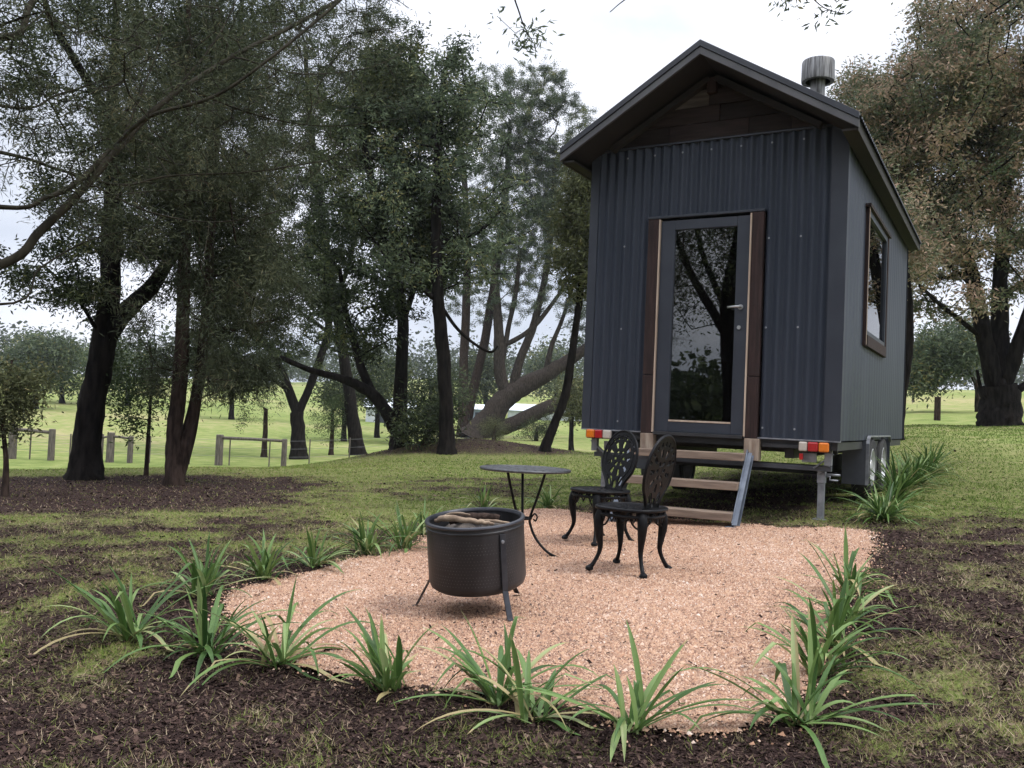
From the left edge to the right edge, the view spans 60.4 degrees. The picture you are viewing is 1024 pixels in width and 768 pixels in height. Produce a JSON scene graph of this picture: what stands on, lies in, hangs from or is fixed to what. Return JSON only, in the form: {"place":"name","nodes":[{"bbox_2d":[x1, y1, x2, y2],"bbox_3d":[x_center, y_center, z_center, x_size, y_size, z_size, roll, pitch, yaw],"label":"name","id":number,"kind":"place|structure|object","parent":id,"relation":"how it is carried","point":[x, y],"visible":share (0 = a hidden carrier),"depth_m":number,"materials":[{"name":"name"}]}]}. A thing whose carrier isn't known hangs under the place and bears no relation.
{"place":"outdoors","nodes":[
{"label":"outdoors","id":0,"kind":"place"},
{"bbox_2d":[0,374,1023,767],"bbox_3d":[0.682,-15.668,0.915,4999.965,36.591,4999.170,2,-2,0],"label":"ground","id":1,"kind":"structure","parent":0,"point":[958,408],"depth_m":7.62,"materials":[{"name":"green plant"}]},
{"bbox_2d":[8,426,55,460],"bbox_3d":[-18.019,2.325,33.012,1.731,1.420,0.315,2,-2,0],"label":"log fence","id":2,"kind":"object","parent":1,"relation":"on","point":[12,451],"visible":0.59,"depth_m":32.93,"materials":[{"name":"grey wood"}]},
{"bbox_2d":[0,343,68,496],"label":"sapling","id":3,"kind":"object","parent":1,"relation":"on","point":[14,396],"visible":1,"depth_m":10.08,"materials":[{"name":"green plant"}]},
{"bbox_2d":[0,322,88,408],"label":"tree","id":4,"kind":"object","parent":1,"relation":"on","point":[64,354],"visible":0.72,"depth_m":73.93,"materials":[{"name":"green plant"}]},
{"bbox_2d":[38,343,88,403],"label":"tree","id":5,"kind":"object","parent":1,"relation":"on","point":[74,385],"visible":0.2,"depth_m":84.64,"materials":[{"name":"green plant"}]},
{"bbox_2d":[101,432,133,462],"bbox_3d":[-14.846,2.489,33.006,1.256,1.325,0.294,2,-2,0],"label":"log fence","id":6,"kind":"object","parent":1,"relation":"on","point":[111,437],"visible":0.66,"depth_m":32.93,"materials":[{"name":"grey wood"}]},
{"bbox_2d":[32,561,223,654],"bbox_3d":[-1.650,0.965,3.963,0.799,0.365,0.834,2,-2,0],"label":"strappy plant","id":7,"kind":"object","parent":1,"relation":"on","point":[128,626],"visible":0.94,"depth_m":3.88,"materials":[{"name":"green plant"}]},
{"bbox_2d":[106,336,165,405],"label":"tree","id":8,"kind":"object","parent":1,"relation":"on","point":[129,362],"visible":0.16,"depth_m":89.55,"materials":[{"name":"green plant"}]},
{"bbox_2d":[85,318,210,474],"bbox_3d":[-5.682,0.216,13.527,1.742,2.585,1.825,4,-2,-40],"label":"sapling","id":9,"kind":"object","parent":1,"relation":"on","point":[117,369],"visible":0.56,"depth_m":13.38,"materials":[{"name":"green plant"}]},
{"bbox_2d":[0,0,328,480],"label":"tree","id":10,"kind":"object","parent":1,"relation":"on","point":[85,462],"visible":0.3,"depth_m":12.47,"materials":[{"name":"green plant"}]},
{"bbox_2d":[58,0,349,485],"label":"tree","id":11,"kind":"object","parent":1,"relation":"on","point":[255,267],"visible":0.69,"depth_m":11.58,"materials":[{"name":"green plant"}]},
{"bbox_2d":[102,576,309,682],"bbox_3d":[-1.182,0.966,3.651,0.737,0.354,0.746,2,-2,21],"label":"strappy plant","id":12,"kind":"object","parent":1,"relation":"on","point":[204,647],"visible":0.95,"depth_m":3.63,"materials":[{"name":"green plant"}]},
{"bbox_2d":[137,530,277,606],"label":"strappy plant","id":13,"kind":"object","parent":1,"relation":"on","point":[210,575],"visible":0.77,"depth_m":4.83,"materials":[{"name":"green plant"}]},
{"bbox_2d":[17,433,413,466],"bbox_3d":[-11.365,2.401,33.114,19.500,1.652,0.040,2,-2,0],"label":"wire fence","id":14,"kind":"object","parent":1,"relation":"on","point":[70,443],"visible":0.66,"depth_m":33.11,"materials":[{"name":"grey"}]},
{"bbox_2d":[0,0,451,305],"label":"overhanging tree","id":15,"kind":"object","parent":1,"relation":"on","point":[90,175],"visible":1,"depth_m":5.47,"materials":[{"name":"green plant"}]},
{"bbox_2d":[203,346,277,419],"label":"tree","id":16,"kind":"object","parent":1,"relation":"on","point":[231,415],"visible":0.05,"depth_m":79.78,"materials":[{"name":"green plant"}]},
{"bbox_2d":[214,434,286,465],"bbox_3d":[-9.787,2.625,33.003,2.675,1.350,0.294,2,-2,0],"label":"log fence","id":17,"kind":"object","parent":1,"relation":"on","point":[220,439],"visible":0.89,"depth_m":32.93,"materials":[{"name":"grey wood"}]},
{"bbox_2d":[233,392,290,456],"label":"sapling","id":18,"kind":"object","parent":1,"relation":"on","point":[265,435],"visible":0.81,"depth_m":39.14,"materials":[{"name":"green plant"}]},
{"bbox_2d":[208,530,318,585],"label":"strappy plant","id":19,"kind":"object","parent":1,"relation":"on","point":[262,569],"visible":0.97,"depth_m":5.32,"materials":[{"name":"green plant"}]},
{"bbox_2d":[175,65,388,459],"bbox_3d":[-9.776,-5.398,38.496,10.061,17.547,6.088,2,-2,0],"label":"tree","id":20,"kind":"object","parent":1,"relation":"on","point":[298,449],"visible":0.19,"depth_m":37.92,"materials":[{"name":"green plant"}]},
{"bbox_2d":[181,576,386,694],"bbox_3d":[-0.876,0.968,3.570,0.729,0.343,0.979,2,-2,0],"label":"strappy plant","id":21,"kind":"object","parent":1,"relation":"on","point":[284,653],"visible":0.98,"depth_m":3.48,"materials":[{"name":"green plant"}]},
{"bbox_2d":[193,0,442,454],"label":"tree","id":22,"kind":"object","parent":1,"relation":"on","point":[357,445],"visible":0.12,"depth_m":41.23,"materials":[{"name":"green plant"}]},
{"bbox_2d":[279,526,359,572],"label":"strappy plant","id":23,"kind":"object","parent":1,"relation":"on","point":[312,554],"visible":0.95,"depth_m":5.73,"materials":[{"name":"green plant"}]},
{"bbox_2d":[305,393,346,454],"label":"sapling","id":24,"kind":"object","parent":1,"relation":"on","point":[331,427],"visible":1,"depth_m":41.40,"materials":[{"name":"green plant"}]},
{"bbox_2d":[302,359,393,441],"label":"tree","id":25,"kind":"object","parent":1,"relation":"on","point":[328,386],"visible":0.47,"depth_m":59.33,"materials":[{"name":"green plant"}]},
{"bbox_2d":[313,509,418,558],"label":"strappy plant","id":26,"kind":"object","parent":1,"relation":"on","point":[368,544],"visible":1,"depth_m":6.28,"materials":[{"name":"green plant"}]},
{"bbox_2d":[279,20,477,449],"bbox_3d":[-3.471,-3.579,22.159,5.619,10.500,5.451,2,-2,0],"label":"tree","id":27,"kind":"object","parent":1,"relation":"on","point":[392,303],"visible":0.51,"depth_m":21.37,"materials":[{"name":"green plant"}]},
{"bbox_2d":[321,605,435,701],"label":"strappy plant","id":28,"kind":"object","parent":1,"relation":"on","point":[378,656],"visible":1,"depth_m":3.21,"materials":[{"name":"green plant"}]},
{"bbox_2d":[352,341,423,437],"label":"tree","id":29,"kind":"object","parent":1,"relation":"on","point":[391,368],"visible":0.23,"depth_m":65.72,"materials":[{"name":"green plant"}]},
{"bbox_2d":[365,398,415,424],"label":"farm shed","id":30,"kind":"structure","parent":1,"relation":"on","point":[370,418],"depth_m":92.71,"materials":[{"name":"white metal"}]},
{"bbox_2d":[360,501,449,555],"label":"strappy plant","id":31,"kind":"object","parent":1,"relation":"on","point":[406,542],"visible":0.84,"depth_m":6.50,"materials":[{"name":"green plant"}]},
{"bbox_2d":[375,500,445,535],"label":"strappy plant","id":32,"kind":"object","parent":1,"relation":"on","point":[423,524],"visible":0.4,"depth_m":7.25,"materials":[{"name":"green plant"}]},
{"bbox_2d":[379,377,471,452],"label":"shrub","id":33,"kind":"object","parent":1,"relation":"on","point":[432,426],"visible":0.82,"depth_m":21.05,"materials":[{"name":"green plant"}]},
{"bbox_2d":[383,353,480,440],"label":"tree","id":34,"kind":"object","parent":1,"relation":"on","point":[430,381],"visible":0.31,"depth_m":59.43,"materials":[{"name":"green plant"}]},
{"bbox_2d":[315,25,549,454],"bbox_3d":[-1.887,-3.162,20.740,5.526,9.766,6.227,2,-2,0],"label":"tree","id":35,"kind":"object","parent":1,"relation":"on","point":[457,109],"visible":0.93,"depth_m":20.22,"materials":[{"name":"green plant"}]},
{"bbox_2d":[451,482,497,509],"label":"strappy plant","id":36,"kind":"object","parent":1,"relation":"on","point":[483,503],"visible":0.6,"depth_m":8.89,"materials":[{"name":"green plant"}]},
{"bbox_2d":[473,404,484,417],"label":"farm shed","id":37,"kind":"structure","parent":1,"relation":"on","point":[480,407],"depth_m":93.58,"materials":[{"name":"white metal"}]},
{"bbox_2d":[452,343,521,404],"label":"tree","id":38,"kind":"object","parent":1,"relation":"on","point":[487,387],"visible":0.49,"depth_m":117.97,"materials":[{"name":"green plant"}]},
{"bbox_2d":[475,415,512,439],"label":"shrub","id":39,"kind":"object","parent":1,"relation":"on","point":[494,434],"visible":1,"depth_m":69.87,"materials":[{"name":"green plant"}]},
{"bbox_2d":[391,609,603,726],"bbox_3d":[-0.019,0.968,3.055,0.741,0.318,0.628,2,-2,0],"label":"strappy plant","id":40,"kind":"object","parent":1,"relation":"on","point":[487,687],"visible":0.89,"depth_m":3.09,"materials":[{"name":"green plant"}]},
{"bbox_2d":[444,60,568,436],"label":"tree","id":41,"kind":"object","parent":1,"relation":"on","point":[486,323],"visible":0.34,"depth_m":73.46,"materials":[{"name":"green plant"}]},
{"bbox_2d":[0,316,1023,389],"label":"woodland","id":42,"kind":"object","parent":1,"relation":"on","point":[302,374],"visible":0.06,"depth_m":284.09,"materials":[{"name":"green plant"}]},
{"bbox_2d":[0,424,1023,767],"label":"leaf litter","id":43,"kind":"object","parent":1,"relation":"on","point":[666,760],"visible":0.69,"depth_m":3.06,"materials":[{"name":"brown plant"}]},
{"bbox_2d":[413,633,625,735],"bbox_3d":[0.070,0.955,2.959,0.764,0.340,0.626,2,-2,0],"label":"strappy plant","id":44,"kind":"object","parent":1,"relation":"on","point":[521,703],"visible":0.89,"depth_m":2.89,"materials":[{"name":"green plant"}]},
{"bbox_2d":[457,55,607,438],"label":"leaning tree","id":45,"kind":"object","parent":1,"relation":"on","point":[505,398],"visible":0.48,"depth_m":72.38,"materials":[{"name":"grey plant"}]},
{"bbox_2d":[512,410,557,440],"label":"shrub","id":46,"kind":"object","parent":1,"relation":"on","point":[537,431],"visible":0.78,"depth_m":69.26,"materials":[{"name":"green plant"}]},
{"bbox_2d":[508,404,579,420],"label":"farm shed","id":47,"kind":"structure","parent":1,"relation":"on","point":[514,409],"depth_m":108.47,"materials":[{"name":"white metal"}]},
{"bbox_2d":[508,325,584,402],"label":"tree","id":48,"kind":"object","parent":1,"relation":"on","point":[538,365],"visible":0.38,"depth_m":128.81,"materials":[{"name":"green plant"}]},
{"bbox_2d":[520,485,579,508],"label":"strappy plant","id":49,"kind":"object","parent":1,"relation":"on","point":[547,501],"visible":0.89,"depth_m":9.27,"materials":[{"name":"green plant"}]},
{"bbox_2d":[532,127,590,451],"bbox_3d":[1.790,-2.179,21.249,2.756,7.975,3.786,3,-2,-21],"label":"tree","id":50,"kind":"object","parent":1,"relation":"on","point":[573,217],"visible":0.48,"depth_m":20.95,"materials":[{"name":"green plant"}]},
{"bbox_2d":[541,367,582,450],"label":"tree","id":51,"kind":"object","parent":1,"relation":"on","point":[573,411],"visible":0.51,"depth_m":54.62,"materials":[{"name":"green plant"}]},
{"bbox_2d":[506,620,752,762],"bbox_3d":[0.376,0.940,2.757,0.829,0.318,0.586,2,-2,0],"label":"strappy plant","id":52,"kind":"object","parent":1,"relation":"on","point":[639,706],"visible":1,"depth_m":2.79,"materials":[{"name":"green plant"}]},
{"bbox_2d":[486,0,852,61],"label":"tree","id":53,"kind":"object","parent":1,"relation":"on","point":[524,42],"visible":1,"depth_m":5.42,"materials":[{"name":"green plant"}]},
{"bbox_2d":[559,39,920,520],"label":"tiny house","id":54,"kind":"structure","parent":1,"relation":"on","point":[754,239],"depth_m":8.12,"materials":[{"name":"metal"}]},
{"bbox_2d":[654,215,749,434],"bbox_3d":[1.733,-0.540,8.080,0.841,1.980,0.111,1,-2,30],"label":"door","id":55,"kind":"structure","parent":54,"relation":"in","point":[703,284],"depth_m":8.10,"materials":[{"name":"black glass"}]},
{"bbox_2d":[862,203,891,357],"bbox_3d":[3.796,-1.019,9.170,0.080,1.375,1.630,1,-2,30],"label":"window","id":56,"kind":"structure","parent":54,"relation":"in","point":[877,237],"depth_m":9.16,"materials":[{"name":"black glass"}]},
{"bbox_2d":[665,613,948,767],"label":"strappy plant","id":57,"kind":"object","parent":1,"relation":"on","point":[792,703],"visible":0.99,"depth_m":2.80,"materials":[{"name":"green plant"}]},
{"bbox_2d":[744,598,926,688],"bbox_3d":[1.176,0.942,3.293,0.635,0.304,0.453,2,-2,7],"label":"strappy plant","id":58,"kind":"object","parent":1,"relation":"on","point":[839,648],"visible":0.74,"depth_m":3.29,"materials":[{"name":"green plant"}]},
{"bbox_2d":[773,553,904,629],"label":"strappy plant","id":59,"kind":"object","parent":1,"relation":"on","point":[870,597],"visible":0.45,"depth_m":4.13,"materials":[{"name":"green plant"}]},
{"bbox_2d":[765,570,929,669],"bbox_3d":[1.329,0.933,3.631,0.688,0.346,0.581,1,-2,36],"label":"strappy plant","id":60,"kind":"object","parent":1,"relation":"on","point":[836,616],"visible":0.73,"depth_m":3.66,"materials":[{"name":"green plant"}]},
{"bbox_2d":[825,54,922,219],"bbox_3d":[9.689,-3.744,24.433,3.635,10.225,5.484,2,-2,0],"label":"tree","id":61,"kind":"object","parent":1,"relation":"on","point":[854,81],"visible":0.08,"depth_m":23.28,"materials":[{"name":"green plant"}]},
{"bbox_2d":[825,474,941,526],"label":"strappy plant","id":62,"kind":"object","parent":1,"relation":"on","point":[881,508],"visible":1,"depth_m":7.46,"materials":[{"name":"green plant"}]},
{"bbox_2d":[839,447,958,499],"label":"strappy plant","id":63,"kind":"object","parent":1,"relation":"on","point":[909,482],"visible":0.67,"depth_m":8.99,"materials":[{"name":"green plant"}]},
{"bbox_2d":[890,436,963,473],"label":"strappy plant","id":64,"kind":"object","parent":1,"relation":"on","point":[932,455],"visible":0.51,"depth_m":11.10,"materials":[{"name":"green plant"}]},
{"bbox_2d":[890,446,969,488],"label":"strappy plant","id":65,"kind":"object","parent":1,"relation":"on","point":[920,464],"visible":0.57,"depth_m":10.13,"materials":[{"name":"green plant"}]},
{"bbox_2d":[889,158,971,440],"bbox_3d":[6.606,-1.409,14.999,2.070,5.003,2.363,2,-2,0],"label":"tree","id":66,"kind":"object","parent":1,"relation":"on","point":[921,254],"visible":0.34,"depth_m":14.82,"materials":[{"name":"green plant"}]},
{"bbox_2d":[846,0,1023,426],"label":"tree","id":67,"kind":"object","parent":1,"relation":"on","point":[979,104],"visible":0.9,"depth_m":20.16,"materials":[{"name":"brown plant"}]},
{"bbox_2d":[934,397,940,420],"bbox_3d":[15.476,0.995,32.016,0.220,1.060,0.231,2,-2,0],"label":"fence post","id":68,"kind":"object","parent":1,"relation":"on","point":[937,408],"visible":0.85,"depth_m":31.94,"materials":[{"name":"brown wood"}]},
{"bbox_2d":[906,306,1017,411],"bbox_3d":[19.578,-1.191,40.141,5.509,5.041,5.706,4,-3,-45],"label":"tree","id":69,"kind":"object","parent":1,"relation":"on","point":[942,355],"visible":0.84,"depth_m":39.03,"materials":[{"name":"green plant"}]},
{"bbox_2d":[0,0,1023,389],"label":"sky","id":70,"kind":"structure","parent":0,"point":[608,55],"materials":[{"name":"white"}]},
{"bbox_2d":[193,508,905,746],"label":"gravel patio","id":71,"kind":"structure","parent":0,"point":[659,726],"depth_m":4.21,"materials":[{"name":"beige gravel"}]},
{"bbox_2d":[412,507,525,620],"bbox_3d":[-0.218,0.906,4.549,0.586,0.518,0.669,2,-2,0],"label":"fire pit","id":72,"kind":"object","parent":71,"relation":"on","point":[470,560],"visible":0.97,"depth_m":4.27,"materials":[{"name":"black metal"}]},
{"bbox_2d":[445,512,469,514],"bbox_3d":[-0.292,0.674,4.474,0.019,0.057,0.244,4,-3,-44],"label":"dry stick","id":73,"kind":"object","parent":72,"relation":"in","point":[453,513],"visible":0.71,"depth_m":4.46,"materials":[{"name":"brown wood"}]},
{"bbox_2d":[434,515,493,524],"bbox_3d":[-0.251,0.685,4.408,0.338,0.053,0.064,2,-2,25],"label":"bark piece","id":74,"kind":"object","parent":72,"relation":"in","point":[450,518],"visible":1,"depth_m":4.38,"materials":[{"name":"beige wood"}]},
{"bbox_2d":[449,512,499,524],"bbox_3d":[-0.198,0.703,4.589,0.270,0.068,0.078,2,-2,0],"label":"burnt log","id":75,"kind":"object","parent":72,"relation":"in","point":[477,516],"visible":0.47,"depth_m":4.58,"materials":[{"name":"brown wood"}]},
{"bbox_2d":[479,519,508,523],"bbox_3d":[-0.091,0.699,4.464,0.202,0.027,0.025,1,-2,38],"label":"dry stick","id":76,"kind":"object","parent":72,"relation":"in","point":[496,521],"visible":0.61,"depth_m":4.45,"materials":[{"name":"beige wood"}]},
{"bbox_2d":[480,465,570,556],"bbox_3d":[0.081,0.898,6.194,0.647,0.614,0.647,2,-2,0],"label":"garden table","id":77,"kind":"object","parent":71,"relation":"on","point":[525,469],"visible":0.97,"depth_m":6.14,"materials":[{"name":"black metal"}]},
{"bbox_2d":[561,430,638,545],"bbox_3d":[0.690,0.779,6.785,0.453,0.863,0.434,4,-2,-33],"label":"garden chair","id":78,"kind":"object","parent":71,"relation":"on","point":[600,494],"visible":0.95,"depth_m":6.80,"materials":[{"name":"black metal"}]},
{"bbox_2d":[585,434,676,578],"bbox_3d":[0.762,0.737,5.525,0.453,0.863,0.434,1,-2,34],"label":"garden chair","id":79,"kind":"object","parent":71,"relation":"on","point":[644,511],"visible":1,"depth_m":5.44,"materials":[{"name":"black metal"}]},
{"bbox_2d":[609,445,753,527],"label":"entry steps","id":80,"kind":"structure","parent":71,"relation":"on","point":[741,488],"depth_m":7.65,"materials":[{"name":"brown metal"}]},
{"bbox_2d":[806,526,898,606],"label":"strappy plant","id":81,"kind":"object","parent":71,"relation":"on","point":[852,578],"visible":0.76,"depth_m":4.71,"materials":[{"name":"green plant"}]}
]}

